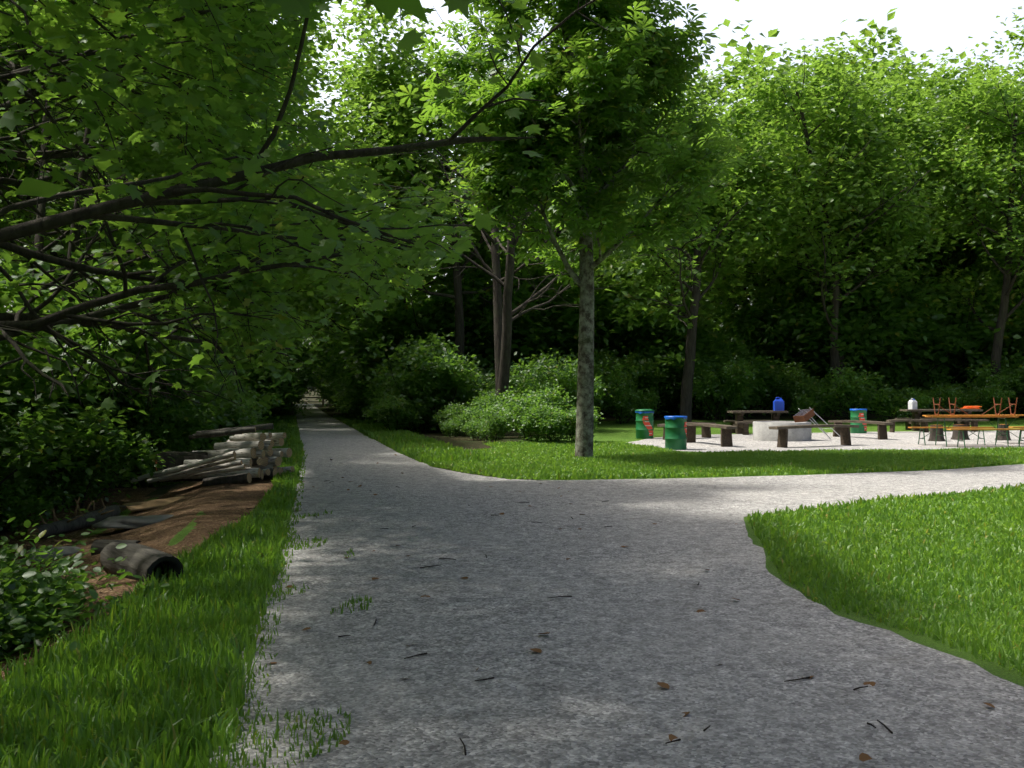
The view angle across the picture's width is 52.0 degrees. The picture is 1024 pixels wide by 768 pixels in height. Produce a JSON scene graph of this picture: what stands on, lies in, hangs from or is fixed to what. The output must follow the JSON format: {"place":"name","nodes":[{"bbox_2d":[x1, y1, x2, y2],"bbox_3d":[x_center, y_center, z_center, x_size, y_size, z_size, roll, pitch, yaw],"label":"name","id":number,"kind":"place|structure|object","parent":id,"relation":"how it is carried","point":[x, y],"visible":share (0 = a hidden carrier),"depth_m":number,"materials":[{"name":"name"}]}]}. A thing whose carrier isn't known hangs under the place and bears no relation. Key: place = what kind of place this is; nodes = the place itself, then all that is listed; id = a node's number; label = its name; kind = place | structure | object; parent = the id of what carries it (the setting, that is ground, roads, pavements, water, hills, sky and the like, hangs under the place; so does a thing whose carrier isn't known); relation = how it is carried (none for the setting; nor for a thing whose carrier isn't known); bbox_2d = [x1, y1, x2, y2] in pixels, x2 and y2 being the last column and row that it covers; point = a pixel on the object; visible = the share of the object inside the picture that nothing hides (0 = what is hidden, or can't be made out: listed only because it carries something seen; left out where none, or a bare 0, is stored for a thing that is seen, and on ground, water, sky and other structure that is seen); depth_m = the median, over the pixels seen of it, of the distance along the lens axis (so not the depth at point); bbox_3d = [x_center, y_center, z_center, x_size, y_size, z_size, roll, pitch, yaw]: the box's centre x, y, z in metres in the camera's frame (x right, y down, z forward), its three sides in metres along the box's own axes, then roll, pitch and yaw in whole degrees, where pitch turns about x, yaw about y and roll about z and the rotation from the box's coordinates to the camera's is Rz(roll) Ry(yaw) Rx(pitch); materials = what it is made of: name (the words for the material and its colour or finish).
{"place":"outdoors","nodes":[
{"label":"outdoors","id":0,"kind":"place"},
{"bbox_2d":[294,404,428,467],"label":"gravel path","id":1,"kind":"structure","parent":0,"point":[324,438],"depth_m":28.89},
{"bbox_2d":[0,389,1023,767],"bbox_3d":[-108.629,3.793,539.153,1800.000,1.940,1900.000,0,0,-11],"label":"ground","id":2,"kind":"structure","parent":0,"point":[610,427],"depth_m":11.83,"materials":[{"name":"green plant"}]},
{"bbox_2d":[0,355,70,495],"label":"bush","id":3,"kind":"object","parent":2,"relation":"on","point":[32,409],"visible":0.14,"depth_m":15.86,"materials":[{"name":"green plant"}]},
{"bbox_2d":[0,352,76,473],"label":"bush","id":4,"kind":"object","parent":2,"relation":"on","point":[12,408],"visible":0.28,"depth_m":15.54,"materials":[{"name":"green plant"}]},
{"bbox_2d":[0,464,92,532],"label":"bush","id":5,"kind":"object","parent":2,"relation":"on","point":[21,510],"visible":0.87,"depth_m":13.83,"materials":[{"name":"green plant"}]},
{"bbox_2d":[0,526,114,631],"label":"bush","id":6,"kind":"object","parent":2,"relation":"on","point":[5,538],"visible":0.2,"depth_m":7.64,"materials":[{"name":"green plant"}]},
{"bbox_2d":[0,529,146,656],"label":"bush","id":7,"kind":"object","parent":2,"relation":"on","point":[13,613],"visible":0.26,"depth_m":7.20,"materials":[{"name":"green plant"}]},
{"bbox_2d":[0,382,147,500],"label":"bush","id":8,"kind":"object","parent":2,"relation":"on","point":[32,453],"visible":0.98,"depth_m":13.68,"materials":[{"name":"green plant"}]},
{"bbox_2d":[0,523,156,644],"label":"bush","id":9,"kind":"object","parent":2,"relation":"on","point":[52,599],"visible":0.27,"depth_m":7.41,"materials":[{"name":"green plant"}]},
{"bbox_2d":[2,405,174,508],"bbox_3d":[-7.386,1.199,17.112,2.986,1.717,2.910,0,0,33],"label":"bush","id":10,"kind":"object","parent":2,"relation":"on","point":[90,457],"visible":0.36,"depth_m":17.02,"materials":[{"name":"green plant"}]},
{"bbox_2d":[0,248,183,488],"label":"bush","id":11,"kind":"object","parent":2,"relation":"on","point":[41,382],"visible":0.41,"depth_m":16.86,"materials":[{"name":"green plant"}]},
{"bbox_2d":[0,510,189,666],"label":"bush","id":12,"kind":"object","parent":2,"relation":"on","point":[6,607],"visible":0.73,"depth_m":6.97,"materials":[{"name":"green plant"}]},
{"bbox_2d":[71,407,155,484],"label":"bush","id":13,"kind":"object","parent":2,"relation":"on","point":[129,456],"visible":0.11,"depth_m":20.38,"materials":[{"name":"green plant"}]},
{"bbox_2d":[91,515,173,528],"bbox_3d":[-4.855,1.781,13.752,1.115,0.139,0.822,0,0,-2],"label":"flat rock","id":14,"kind":"object","parent":2,"relation":"on","point":[130,522],"visible":0.66,"depth_m":13.41,"materials":[{"name":"grey stone"}]},
{"bbox_2d":[0,478,272,680],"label":"dirt patch","id":15,"kind":"object","parent":2,"relation":"on","point":[220,504],"visible":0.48,"depth_m":13.39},
{"bbox_2d":[27,497,120,538],"bbox_3d":[-5.956,1.752,14.352,0.658,0.442,2.319,0,0,4],"label":"log","id":16,"kind":"object","parent":15,"relation":"on","point":[58,527],"visible":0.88,"depth_m":14.07,"materials":[{"name":"wood"}]},
{"bbox_2d":[130,423,293,486],"bbox_3d":[-5.165,1.227,18.477,1.959,1.086,2.246,0,0,21],"label":"log pile","id":17,"kind":"object","parent":15,"relation":"on","point":[239,457],"visible":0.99,"depth_m":18.02,"materials":[{"name":"brown wood"}]},
{"bbox_2d":[100,540,183,581],"bbox_3d":[-3.260,1.603,9.224,0.347,0.363,1.150,0,0,-39],"label":"drain pipe","id":18,"kind":"object","parent":2,"relation":"on","point":[141,560],"visible":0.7,"depth_m":9.03,"materials":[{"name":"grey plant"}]},
{"bbox_2d":[101,496,184,511],"bbox_3d":[-5.420,1.838,15.975,1.440,0.148,0.758,0,0,-36],"label":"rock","id":19,"kind":"object","parent":2,"relation":"on","point":[143,505],"visible":0.55,"depth_m":16.02,"materials":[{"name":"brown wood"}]},
{"bbox_2d":[5,245,281,481],"bbox_3d":[-8.339,-0.271,21.255,5.472,4.761,7.333,0,0,17],"label":"bush","id":20,"kind":"object","parent":2,"relation":"on","point":[156,346],"visible":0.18,"depth_m":20.71,"materials":[{"name":"green plant"}]},
{"bbox_2d":[0,0,307,311],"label":"alley tree","id":21,"kind":"object","parent":2,"relation":"on","point":[136,161],"visible":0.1,"depth_m":25.89,"materials":[{"name":"green plant"}]},
{"bbox_2d":[0,12,317,338],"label":"alley tree","id":22,"kind":"object","parent":2,"relation":"on","point":[310,293],"depth_m":33.11,"materials":[{"name":"green plant"}]},
{"bbox_2d":[74,374,246,478],"bbox_3d":[-8.132,0.761,22.383,4.883,2.667,4.757,0,0,2],"label":"bush","id":23,"kind":"object","parent":2,"relation":"on","point":[198,399],"visible":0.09,"depth_m":22.25,"materials":[{"name":"green plant"}]},
{"bbox_2d":[110,383,224,485],"bbox_3d":[-7.174,0.954,21.038,2.478,2.199,3.321,0,0,-39],"label":"bush","id":24,"kind":"object","parent":2,"relation":"on","point":[179,428],"visible":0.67,"depth_m":20.56,"materials":[{"name":"green plant"}]},
{"bbox_2d":[0,451,373,767],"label":"verge grass blades","id":25,"kind":"object","parent":2,"relation":"on","point":[244,575],"depth_m":5.75,"materials":[{"name":"plant"}]},
{"bbox_2d":[9,2,392,365],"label":"forest tree","id":26,"kind":"object","parent":2,"relation":"on","point":[324,37],"visible":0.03,"depth_m":41.71,"materials":[{"name":"green plant"}]},
{"bbox_2d":[173,370,266,451],"bbox_3d":[-7.469,0.832,24.980,3.673,2.518,2.741,0,0,44],"label":"bush","id":27,"kind":"object","parent":2,"relation":"on","point":[234,410],"visible":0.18,"depth_m":24.59,"materials":[{"name":"green plant"}]},
{"bbox_2d":[0,0,446,422],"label":"tree","id":28,"kind":"object","parent":2,"relation":"on","point":[40,241],"visible":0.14,"depth_m":18.20,"materials":[{"name":"green plant"}]},
{"bbox_2d":[99,44,366,354],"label":"forest tree","id":29,"kind":"object","parent":2,"relation":"on","point":[310,72],"visible":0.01,"depth_m":48.43,"materials":[{"name":"green plant"}]},
{"bbox_2d":[176,379,297,450],"bbox_3d":[-8.086,0.908,27.687,4.444,2.463,3.370,0,0,-30],"label":"bush","id":30,"kind":"object","parent":2,"relation":"on","point":[276,400],"visible":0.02,"depth_m":27.60,"materials":[{"name":"green plant"}]},
{"bbox_2d":[0,0,478,184],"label":"maple tree","id":31,"kind":"object","parent":2,"relation":"on","point":[10,120],"visible":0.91,"depth_m":6.09,"materials":[{"name":"green plant"}]},
{"bbox_2d":[15,177,67,197],"bbox_3d":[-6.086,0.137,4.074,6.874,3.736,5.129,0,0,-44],"label":"leaf","id":32,"kind":"object","parent":31,"relation":"part of","point":[28,186],"visible":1,"depth_m":4.90,"materials":[{"name":"green plant"}]},
{"bbox_2d":[0,0,487,410],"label":"maple tree","id":33,"kind":"object","parent":2,"relation":"on","point":[158,123],"visible":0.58,"depth_m":13.65,"materials":[{"name":"green plant"}]},
{"bbox_2d":[199,329,308,418],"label":"bush","id":34,"kind":"object","parent":2,"relation":"on","point":[265,383],"visible":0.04,"depth_m":48.40,"materials":[{"name":"green plant"}]},
{"bbox_2d":[260,361,325,420],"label":"bush","id":35,"kind":"object","parent":2,"relation":"on","point":[292,389],"visible":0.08,"depth_m":51.54,"materials":[{"name":"green plant"}]},
{"bbox_2d":[272,340,322,418],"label":"bush","id":36,"kind":"object","parent":2,"relation":"on","point":[302,359],"visible":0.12,"depth_m":57.97,"materials":[{"name":"green plant"}]},
{"bbox_2d":[0,0,607,386],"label":"maple tree","id":37,"kind":"object","parent":2,"relation":"on","point":[160,192],"visible":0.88,"depth_m":9.61,"materials":[{"name":"green plant"}]},
{"bbox_2d":[325,367,381,420],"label":"bush","id":38,"kind":"object","parent":2,"relation":"on","point":[353,397],"visible":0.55,"depth_m":49.08,"materials":[{"name":"green plant"}]},
{"bbox_2d":[278,140,439,358],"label":"forest tree","id":39,"kind":"object","parent":2,"relation":"on","point":[338,317],"visible":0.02,"depth_m":63.50,"materials":[{"name":"green plant"}]},
{"bbox_2d":[254,414,490,466],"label":"verge grass blades","id":40,"kind":"object","parent":2,"relation":"on","point":[415,446],"depth_m":29.36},
{"bbox_2d":[358,392,434,430],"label":"bush","id":41,"kind":"object","parent":2,"relation":"on","point":[399,416],"visible":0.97,"depth_m":37.24,"materials":[{"name":"green plant"}]},
{"bbox_2d":[320,278,493,378],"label":"tree","id":42,"kind":"object","parent":2,"relation":"on","point":[375,338],"visible":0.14,"depth_m":48.81,"materials":[{"name":"green plant"}]},
{"bbox_2d":[284,38,538,337],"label":"alley tree","id":43,"kind":"object","parent":2,"relation":"on","point":[350,84],"visible":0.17,"depth_m":47.67,"materials":[{"name":"green plant"}]},
{"bbox_2d":[349,327,494,432],"bbox_3d":[-2.800,-0.136,39.184,4.466,4.019,5.985,0,0,25],"label":"bush","id":44,"kind":"object","parent":2,"relation":"on","point":[437,361],"visible":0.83,"depth_m":38.14,"materials":[{"name":"green plant"}]},
{"bbox_2d":[279,0,572,363],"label":"slender tree","id":45,"kind":"object","parent":2,"relation":"on","point":[405,72],"visible":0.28,"depth_m":44.98,"materials":[{"name":"green plant"}]},
{"bbox_2d":[335,296,518,367],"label":"bush","id":46,"kind":"object","parent":2,"relation":"on","point":[449,329],"visible":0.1,"depth_m":49.38,"materials":[{"name":"green plant"}]},
{"bbox_2d":[382,368,476,431],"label":"bush","id":47,"kind":"object","parent":2,"relation":"on","point":[436,408],"visible":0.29,"depth_m":38.50,"materials":[{"name":"green plant"}]},
{"bbox_2d":[326,301,569,396],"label":"bush","id":48,"kind":"object","parent":2,"relation":"on","point":[394,344],"visible":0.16,"depth_m":48.87,"materials":[{"name":"green plant"}]},
{"bbox_2d":[347,256,578,369],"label":"bush","id":49,"kind":"object","parent":2,"relation":"on","point":[438,318],"visible":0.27,"depth_m":48.53,"materials":[{"name":"green plant"}]},
{"bbox_2d":[456,397,510,437],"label":"bush","id":50,"kind":"object","parent":2,"relation":"on","point":[478,413],"visible":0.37,"depth_m":34.60,"materials":[{"name":"green plant"}]},
{"bbox_2d":[333,6,646,433],"bbox_3d":[-0.245,-6.600,39.350,9.275,17.094,13.528,0,0,28],"label":"tree","id":51,"kind":"object","parent":2,"relation":"on","point":[504,319],"visible":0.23,"depth_m":38.06,"materials":[{"name":"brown plant"}]},
{"bbox_2d":[472,404,519,442],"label":"bush","id":52,"kind":"object","parent":2,"relation":"on","point":[493,427],"visible":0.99,"depth_m":31.43,"materials":[{"name":"green plant"}]},
{"bbox_2d":[488,382,576,441],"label":"bush","id":53,"kind":"object","parent":2,"relation":"on","point":[515,404],"visible":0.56,"depth_m":32.03,"materials":[{"name":"green plant"}]},
{"bbox_2d":[512,399,575,442],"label":"bush","id":54,"kind":"object","parent":2,"relation":"on","point":[552,423],"visible":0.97,"depth_m":30.24,"materials":[{"name":"green plant"}]},
{"bbox_2d":[421,64,670,314],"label":"forest tree","id":55,"kind":"object","parent":2,"relation":"on","point":[523,249],"visible":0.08,"depth_m":50.85,"materials":[{"name":"green plant"}]},
{"bbox_2d":[509,348,612,412],"bbox_3d":[1.679,0.226,39.651,5.017,3.298,3.805,1,-1,-73],"label":"bush","id":56,"kind":"object","parent":2,"relation":"on","point":[550,375],"visible":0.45,"depth_m":39.42,"materials":[{"name":"green plant"}]},
{"bbox_2d":[395,0,747,457],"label":"chestnut tree","id":57,"kind":"object","parent":2,"relation":"on","point":[604,120],"visible":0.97,"depth_m":22.81,"materials":[{"name":"green plant"}]},
{"bbox_2d":[532,347,650,412],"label":"bush","id":58,"kind":"object","parent":2,"relation":"on","point":[612,385],"visible":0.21,"depth_m":43.34,"materials":[{"name":"green plant"}]},
{"bbox_2d":[448,263,737,408],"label":"bush","id":59,"kind":"object","parent":2,"relation":"on","point":[563,338],"visible":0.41,"depth_m":49.27,"materials":[{"name":"green plant"}]},
{"bbox_2d":[572,344,650,416],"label":"bush","id":60,"kind":"object","parent":2,"relation":"on","point":[602,357],"visible":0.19,"depth_m":47.65,"materials":[{"name":"green plant"}]},
{"bbox_2d":[209,517,1023,767],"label":"gravel path","id":61,"kind":"structure","parent":2,"relation":"on","point":[629,627],"depth_m":6.09,"materials":[{"name":"gravel"}]},
{"bbox_2d":[247,454,994,761],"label":"path litter","id":62,"kind":"object","parent":61,"relation":"on","point":[863,757],"visible":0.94,"depth_m":5.77,"materials":[{"name":"brown plant"}]},
{"bbox_2d":[602,376,658,423],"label":"bush","id":63,"kind":"object","parent":2,"relation":"on","point":[616,405],"visible":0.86,"depth_m":43.85,"materials":[{"name":"green plant"}]},
{"bbox_2d":[596,342,681,417],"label":"bush","id":64,"kind":"object","parent":2,"relation":"on","point":[647,377],"visible":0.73,"depth_m":47.58,"materials":[{"name":"green plant"}]},
{"bbox_2d":[544,258,743,339],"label":"tree","id":65,"kind":"object","parent":2,"relation":"on","point":[707,294],"visible":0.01,"depth_m":53.19,"materials":[{"name":"green plant"}]},
{"bbox_2d":[576,295,726,411],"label":"bush","id":66,"kind":"object","parent":2,"relation":"on","point":[670,346],"visible":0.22,"depth_m":50.49,"materials":[{"name":"green plant"}]},
{"bbox_2d":[289,464,1023,527],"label":"path","id":67,"kind":"structure","parent":2,"relation":"on","point":[426,495],"depth_m":16.11,"materials":[{"name":"gravel"}]},
{"bbox_2d":[562,23,800,408],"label":"forest tree","id":68,"kind":"object","parent":2,"relation":"on","point":[714,93],"visible":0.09,"depth_m":55.10,"materials":[{"name":"green plant"}]},
{"bbox_2d":[593,83,815,421],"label":"tree","id":69,"kind":"object","parent":2,"relation":"on","point":[740,188],"visible":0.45,"depth_m":45.59,"materials":[{"name":"green plant"}]},
{"bbox_2d":[687,423,737,446],"bbox_3d":[5.674,1.500,30.406,0.381,0.703,3.000,0,0,-15],"label":"rustic bench","id":70,"kind":"object","parent":2,"relation":"on","point":[726,435],"visible":0.82,"depth_m":29.36,"materials":[{"name":"brown wood"}]},
{"bbox_2d":[631,330,794,418],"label":"bush","id":71,"kind":"object","parent":2,"relation":"on","point":[677,366],"visible":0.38,"depth_m":47.90,"materials":[{"name":"green plant"}]},
{"bbox_2d":[674,355,759,420],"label":"bush","id":72,"kind":"object","parent":2,"relation":"on","point":[718,393],"visible":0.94,"depth_m":45.90,"materials":[{"name":"green plant"}]},
{"bbox_2d":[426,440,1023,479],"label":"lawn grass blades","id":73,"kind":"object","parent":2,"relation":"on","point":[554,460],"depth_m":22.43,"materials":[{"name":"plant"}]},
{"bbox_2d":[602,0,867,320],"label":"forest tree","id":74,"kind":"object","parent":2,"relation":"on","point":[749,46],"visible":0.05,"depth_m":56.84,"materials":[{"name":"green plant"}]},
{"bbox_2d":[695,359,776,418],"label":"bush","id":75,"kind":"object","parent":2,"relation":"on","point":[749,401],"visible":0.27,"depth_m":47.36,"materials":[{"name":"green plant"}]},
{"bbox_2d":[723,411,787,434],"bbox_3d":[8.831,1.413,37.774,2.000,0.890,1.896,0,0,-3],"label":"picnic table","id":76,"kind":"object","parent":2,"relation":"on","point":[742,425],"visible":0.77,"depth_m":37.50,"materials":[{"name":"brown wood"}]},
{"bbox_2d":[698,269,862,411],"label":"bush","id":77,"kind":"object","parent":2,"relation":"on","point":[753,332],"visible":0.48,"depth_m":52.99,"materials":[{"name":"green plant"}]},
{"bbox_2d":[758,359,828,415],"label":"bush","id":78,"kind":"object","parent":2,"relation":"on","point":[785,391],"visible":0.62,"depth_m":49.81,"materials":[{"name":"green plant"}]},
{"bbox_2d":[669,70,927,323],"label":"forest tree","id":79,"kind":"object","parent":2,"relation":"on","point":[782,282],"visible":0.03,"depth_m":56.98,"materials":[{"name":"green plant"}]},
{"bbox_2d":[787,385,837,420],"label":"bush","id":80,"kind":"object","parent":2,"relation":"on","point":[805,402],"visible":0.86,"depth_m":46.33,"materials":[{"name":"green plant"}]},
{"bbox_2d":[769,424,858,447],"bbox_3d":[8.509,1.496,29.490,3.100,0.703,0.402,0,0,-29],"label":"rustic bench","id":81,"kind":"object","parent":2,"relation":"on","point":[845,439],"visible":0.91,"depth_m":29.16,"materials":[{"name":"brown wood"}]},
{"bbox_2d":[628,430,1023,451],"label":"gravel area","id":82,"kind":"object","parent":2,"relation":"on","point":[904,440],"depth_m":31.61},
{"bbox_2d":[635,409,653,438],"bbox_3d":[4.328,1.299,34.247,0.630,0.960,0.630,0,0,-11],"label":"trash barrel","id":83,"kind":"object","parent":82,"relation":"on","point":[644,424],"visible":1,"depth_m":34.00,"materials":[{"name":"green paint"}]},
{"bbox_2d":[664,416,686,449],"bbox_3d":[4.368,1.300,27.972,0.614,0.892,0.616,0,0,-11],"label":"trash barrel","id":84,"kind":"object","parent":82,"relation":"on","point":[675,432],"visible":1,"depth_m":27.72,"materials":[{"name":"green paint"}]},
{"bbox_2d":[753,421,811,440],"bbox_3d":[8.531,1.484,33.173,1.800,0.580,1.800,0,0,-11],"label":"fire ring","id":85,"kind":"object","parent":82,"relation":"on","point":[762,431],"visible":0.67,"depth_m":32.49,"materials":[{"name":"concrete"}]},
{"bbox_2d":[908,398,1023,447],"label":"picnic table","id":86,"kind":"object","parent":82,"relation":"on","point":[998,416],"visible":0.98,"depth_m":29.39,"materials":[{"name":"brown wood"}]},
{"bbox_2d":[711,31,974,416],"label":"tree","id":87,"kind":"object","parent":2,"relation":"on","point":[835,222],"visible":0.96,"depth_m":47.96,"materials":[{"name":"green plant"}]},
{"bbox_2d":[794,361,893,419],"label":"bush","id":88,"kind":"object","parent":2,"relation":"on","point":[848,390],"visible":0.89,"depth_m":46.46,"materials":[{"name":"green plant"}]},
{"bbox_2d":[746,482,1023,676],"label":"lawn grass blades","id":89,"kind":"object","parent":2,"relation":"on","point":[856,557],"depth_m":9.63,"materials":[{"name":"plant"}]},
{"bbox_2d":[769,255,1022,413],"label":"bush","id":90,"kind":"object","parent":2,"relation":"on","point":[880,332],"visible":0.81,"depth_m":50.72,"materials":[{"name":"green plant"}]},
{"bbox_2d":[856,383,937,421],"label":"bush","id":91,"kind":"object","parent":2,"relation":"on","point":[891,400],"visible":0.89,"depth_m":46.23,"materials":[{"name":"green plant"}]},
{"bbox_2d":[795,8,1001,313],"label":"forest tree","id":92,"kind":"object","parent":2,"relation":"on","point":[866,32],"visible":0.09,"depth_m":60.30,"materials":[{"name":"green plant"}]},
{"bbox_2d":[867,355,957,413],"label":"bush","id":93,"kind":"object","parent":2,"relation":"on","point":[889,377],"visible":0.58,"depth_m":51.58,"materials":[{"name":"green plant"}]},
{"bbox_2d":[815,44,1023,406],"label":"forest tree","id":94,"kind":"object","parent":2,"relation":"on","point":[973,257],"visible":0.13,"depth_m":56.21,"materials":[{"name":"green plant"}]},
{"bbox_2d":[913,380,965,417],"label":"bush","id":95,"kind":"object","parent":2,"relation":"on","point":[939,392],"visible":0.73,"depth_m":47.61,"materials":[{"name":"green plant"}]},
{"bbox_2d":[895,409,988,431],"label":"picnic table","id":96,"kind":"object","parent":2,"relation":"on","point":[964,421],"visible":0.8,"depth_m":40.41,"materials":[{"name":"brown wood"}]},
{"bbox_2d":[872,286,1023,408],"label":"bush","id":97,"kind":"object","parent":2,"relation":"on","point":[982,352],"visible":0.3,"depth_m":53.53,"materials":[{"name":"green plant"}]},
{"bbox_2d":[901,36,1023,412],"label":"tree","id":98,"kind":"object","parent":2,"relation":"on","point":[966,191],"visible":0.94,"depth_m":49.90,"materials":[{"name":"green plant"}]},
{"bbox_2d":[929,362,1018,414],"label":"bush","id":99,"kind":"object","parent":2,"relation":"on","point":[981,381],"visible":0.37,"depth_m":48.83,"materials":[{"name":"green plant"}]},
{"bbox_2d":[958,383,1007,419],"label":"bush","id":100,"kind":"object","parent":2,"relation":"on","point":[993,394],"visible":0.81,"depth_m":47.63,"materials":[{"name":"green plant"}]},
{"bbox_2d":[957,347,1023,414],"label":"bush","id":101,"kind":"object","parent":2,"relation":"on","point":[1020,373],"visible":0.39,"depth_m":50.23,"materials":[{"name":"green plant"}]},
{"bbox_2d":[959,6,1023,294],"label":"forest tree","id":102,"kind":"object","parent":2,"relation":"on","point":[1011,35],"visible":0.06,"depth_m":54.59,"materials":[{"name":"green plant"}]},
{"bbox_2d":[5,0,1023,382],"label":"sky","id":103,"kind":"structure","parent":0,"point":[923,26],"materials":[{"name":"white"}]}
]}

